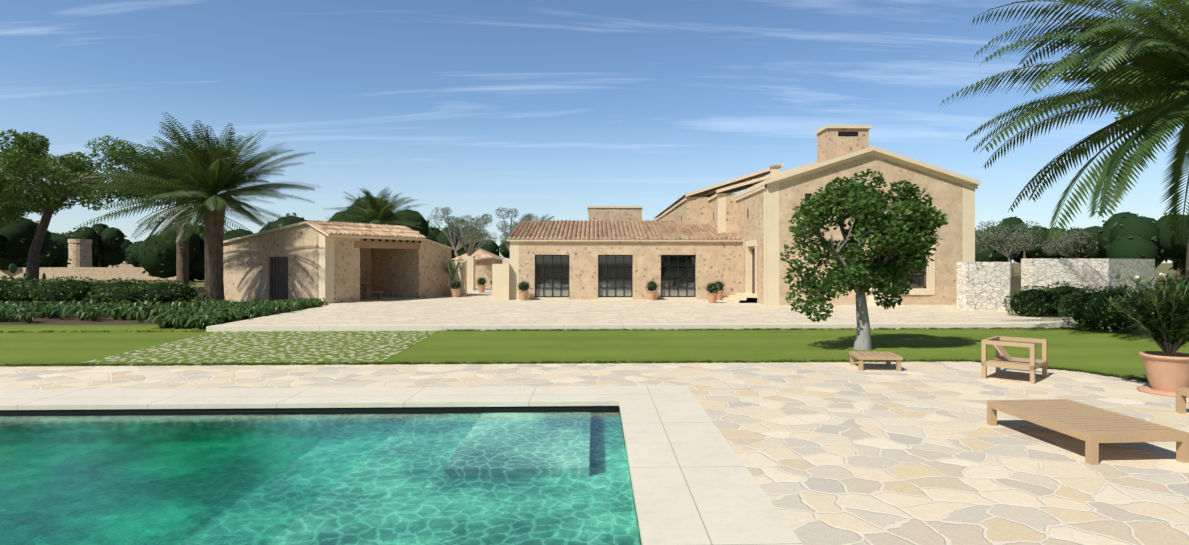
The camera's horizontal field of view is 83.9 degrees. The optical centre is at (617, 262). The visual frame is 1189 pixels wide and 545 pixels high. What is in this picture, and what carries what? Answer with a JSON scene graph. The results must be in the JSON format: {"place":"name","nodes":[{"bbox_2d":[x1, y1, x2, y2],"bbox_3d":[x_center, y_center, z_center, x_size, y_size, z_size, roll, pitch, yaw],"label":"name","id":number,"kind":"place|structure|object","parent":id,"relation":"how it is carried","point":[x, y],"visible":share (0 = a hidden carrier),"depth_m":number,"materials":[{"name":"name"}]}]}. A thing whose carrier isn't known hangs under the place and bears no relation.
{"place":"outdoors","nodes":[
{"label":"outdoors","id":0,"kind":"place"},
{"bbox_2d":[0,239,195,279],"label":"tower walls","id":1,"kind":"structure","parent":0,"point":[80,253],"depth_m":68.18,"materials":[{"name":"beige stone"}]},
{"bbox_2d":[0,290,311,324],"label":"bed soil","id":2,"kind":"structure","parent":0,"point":[71,319],"depth_m":20.43,"materials":[{"name":"brown soil"}]},
{"bbox_2d":[9,264,53,282],"bbox_3d":[-33.137,0.842,33.248,7.276,1.810,3.142,0,0,-2],"label":"prickly pear cactus","id":3,"kind":"object","parent":2,"relation":"on","point":[12,268],"visible":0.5,"depth_m":33.22,"materials":[{"name":"green plant"}]},
{"bbox_2d":[0,275,207,306],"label":"hedge","id":4,"kind":"object","parent":2,"relation":"on","point":[78,295],"depth_m":25.68,"materials":[{"name":"green plant"}]},
{"bbox_2d":[0,299,318,322],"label":"hedge","id":5,"kind":"object","parent":2,"relation":"on","point":[27,311],"visible":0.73,"depth_m":21.56,"materials":[{"name":"green plant"}]},
{"bbox_2d":[77,140,278,286],"bbox_3d":[-21.896,-2.042,33.039,8.925,7.773,8.540,0,0,-2],"label":"palm","id":6,"kind":"object","parent":2,"relation":"on","point":[163,175],"depth_m":32.91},
{"bbox_2d":[84,112,320,301],"bbox_3d":[-16.713,-1.905,27.414,8.751,7.499,8.521,0,0,-2],"label":"palm","id":7,"kind":"object","parent":2,"relation":"on","point":[208,168],"depth_m":26.63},
{"bbox_2d":[141,297,328,328],"bbox_3d":[-12.264,1.614,22.336,2.792,0.421,9.527,0,0,-2],"label":"agapanthus","id":8,"kind":"object","parent":2,"relation":"on","point":[202,319],"visible":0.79,"depth_m":19.44,"materials":[{"name":"green plant"}]},
{"bbox_2d":[78,331,437,365],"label":"cobble path","id":9,"kind":"structure","parent":0,"point":[292,346],"depth_m":14.18,"materials":[{"name":"beige stone"}]},
{"bbox_2d":[0,406,619,412],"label":"dark pool slot","id":10,"kind":"object","parent":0,"point":[307,409],"depth_m":8.54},
{"bbox_2d":[0,386,802,544],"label":"pool coping","id":11,"kind":"object","parent":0,"point":[693,481],"visible":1,"depth_m":7.46,"materials":[{"name":"beige stone"}]},
{"bbox_2d":[6,263,1175,289],"bbox_3d":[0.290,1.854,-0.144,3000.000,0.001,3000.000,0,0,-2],"label":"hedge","id":12,"kind":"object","parent":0,"point":[1162,267],"depth_m":92.51,"materials":[{"name":"green plant"}]},
{"bbox_2d":[0,191,59,228],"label":"tree","id":13,"kind":"object","parent":12,"relation":"on","point":[10,213],"depth_m":50.67,"materials":[{"name":"green plant"}]},
{"bbox_2d":[0,128,168,281],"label":"pine","id":14,"kind":"object","parent":12,"relation":"on","point":[23,156],"depth_m":37.73,"materials":[{"name":"green plant"}]},
{"bbox_2d":[324,188,426,237],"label":"palm","id":15,"kind":"object","parent":12,"relation":"on","point":[377,212],"depth_m":45.96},
{"bbox_2d":[427,207,492,256],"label":"olive","id":16,"kind":"object","parent":12,"relation":"on","point":[474,218],"depth_m":49.59,"materials":[{"name":"green plant"}]},
{"bbox_2d":[431,207,497,255],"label":"olive","id":17,"kind":"object","parent":12,"relation":"on","point":[457,219],"depth_m":42.49,"materials":[{"name":"green plant"}]},
{"bbox_2d":[451,249,509,289],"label":"building","id":18,"kind":"structure","parent":12,"relation":"on","point":[480,262],"depth_m":45.56,"materials":[{"name":"stone"}]},
{"bbox_2d":[495,207,539,251],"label":"olive","id":19,"kind":"object","parent":12,"relation":"on","point":[515,214],"depth_m":45.12,"materials":[{"name":"plant"}]},
{"bbox_2d":[501,215,553,248],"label":"tree","id":20,"kind":"object","parent":12,"relation":"on","point":[543,218],"visible":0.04,"depth_m":51.17,"materials":[{"name":"green plant"}]},
{"bbox_2d":[0,196,1188,282],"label":"trees","id":21,"kind":"object","parent":12,"relation":"on","point":[15,250],"depth_m":60.00,"materials":[{"name":"green plant"}]},
{"bbox_2d":[975,227,992,252],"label":"olive","id":22,"kind":"object","parent":12,"relation":"on","point":[980,241],"depth_m":56.13,"materials":[{"name":"green plant"}]},
{"bbox_2d":[975,220,1043,276],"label":"olive","id":23,"kind":"object","parent":12,"relation":"on","point":[1012,237],"depth_m":60.91,"materials":[{"name":"green plant"}]},
{"bbox_2d":[1041,228,1099,258],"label":"olive","id":24,"kind":"object","parent":12,"relation":"on","point":[1066,241],"depth_m":63.32,"materials":[{"name":"green plant"}]},
{"bbox_2d":[0,361,1188,544],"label":"deck paving","id":25,"kind":"structure","parent":0,"point":[874,453],"depth_m":6.88,"materials":[{"name":"beige stone"}]},
{"bbox_2d":[849,351,902,370],"bbox_3d":[4.441,1.703,11.400,0.720,0.242,0.680,0,0,6],"label":"coffee table","id":26,"kind":"object","parent":25,"relation":"on","point":[861,356],"visible":1,"depth_m":11.21,"materials":[{"name":"brown wood"}]},
{"bbox_2d":[981,336,1046,383],"bbox_3d":[6.277,1.524,10.436,0.730,0.600,0.840,0,0,44],"label":"lounge chair","id":27,"kind":"object","parent":25,"relation":"on","point":[1004,359],"visible":1,"depth_m":10.36,"materials":[{"name":"brown wood"}]},
{"bbox_2d":[987,399,1188,464],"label":"sun lounger","id":28,"kind":"object","parent":25,"relation":"on","point":[1092,427],"visible":1,"depth_m":6.40,"materials":[{"name":"brown wood"}]},
{"bbox_2d":[1137,351,1188,397],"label":"plant pot","id":29,"kind":"object","parent":25,"relation":"on","point":[1167,375],"visible":0.92,"depth_m":9.07,"materials":[{"name":"orange ceramic"}]},
{"bbox_2d":[1105,272,1188,355],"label":"oleander","id":30,"kind":"object","parent":29,"relation":"in","point":[1158,301],"depth_m":9.13,"materials":[{"name":"green plant"}]},
{"bbox_2d":[1176,388,1188,413],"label":"sun lounger","id":31,"kind":"object","parent":25,"relation":"on","point":[1182,394],"visible":1,"depth_m":7.96,"materials":[{"name":"brown wood"}]},
{"bbox_2d":[0,325,1188,378],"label":"lawn","id":32,"kind":"structure","parent":0,"point":[1116,351],"depth_m":14.75,"materials":[{"name":"green plant"}]},
{"bbox_2d":[0,326,1148,382],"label":"grass tufts","id":33,"kind":"object","parent":32,"relation":"on","point":[1103,373],"visible":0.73,"depth_m":11.94,"materials":[{"name":"green plant"}]},
{"bbox_2d":[780,169,948,349],"bbox_3d":[5.108,-0.046,13.902,3.468,3.794,2.783,0,0,-2],"label":"tree","id":34,"kind":"object","parent":32,"relation":"on","point":[861,203],"depth_m":13.59,"materials":[{"name":"green plant"}]},
{"bbox_2d":[957,258,1154,309],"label":"dry stone walls","id":35,"kind":"structure","parent":32,"relation":"on","point":[986,285],"depth_m":23.88,"materials":[{"name":"grey stone"}]},
{"bbox_2d":[940,0,1188,244],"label":"palm","id":36,"kind":"object","parent":32,"relation":"on","point":[1160,57],"visible":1,"depth_m":15.70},
{"bbox_2d":[1057,0,1188,278],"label":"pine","id":37,"kind":"object","parent":32,"relation":"on","point":[1181,93],"depth_m":30.72,"materials":[{"name":"green plant"}]},
{"bbox_2d":[0,0,1188,262],"label":"sky","id":38,"kind":"structure","parent":0,"point":[558,109],"materials":[{"name":"blue"}]},
{"bbox_2d":[206,287,1134,331],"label":"paved courtyard","id":39,"kind":"structure","parent":0,"point":[475,309],"depth_m":20.75,"materials":[{"name":"beige stone"}]},
{"bbox_2d":[223,220,452,305],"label":"shed","id":40,"kind":"structure","parent":39,"relation":"on","point":[334,262],"depth_m":29.29,"materials":[{"name":"stone"}]},
{"bbox_2d":[447,285,723,302],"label":"plant pots","id":41,"kind":"object","parent":39,"relation":"on","point":[712,298],"visible":0.81,"depth_m":29.61,"materials":[{"name":"ceramic"}]},
{"bbox_2d":[440,258,464,282],"bbox_3d":[-8.258,0.516,32.958,1.375,1.477,1.322,0,0,-2],"label":"potted palm","id":42,"kind":"object","parent":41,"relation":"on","point":[453,270],"visible":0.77,"depth_m":32.88,"materials":[{"name":"green plant"}]},
{"bbox_2d":[450,277,724,293],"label":"potted shrubs","id":43,"kind":"object","parent":41,"relation":"in","point":[650,287],"depth_m":29.61,"materials":[{"name":"green plant"}]},
{"bbox_2d":[448,125,980,305],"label":"house","id":44,"kind":"structure","parent":0,"point":[690,245],"depth_m":30.13,"materials":[{"name":"stone"}]},
{"bbox_2d":[1002,270,1188,332],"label":"shrubs","id":45,"kind":"object","parent":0,"point":[1093,310],"depth_m":17.80,"materials":[{"name":"green plant"}]},
{"bbox_3d":[-5.836,3.104,4.321,12.050,2.440,8.330,0,0,-2],"label":"pool","id":46,"kind":"object","parent":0,"visible":0},
{"bbox_2d":[0,409,641,544],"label":"pool water","id":47,"kind":"structure","parent":46,"relation":"in","point":[490,477],"depth_m":5.88,"materials":[{"name":"teal liquid"}]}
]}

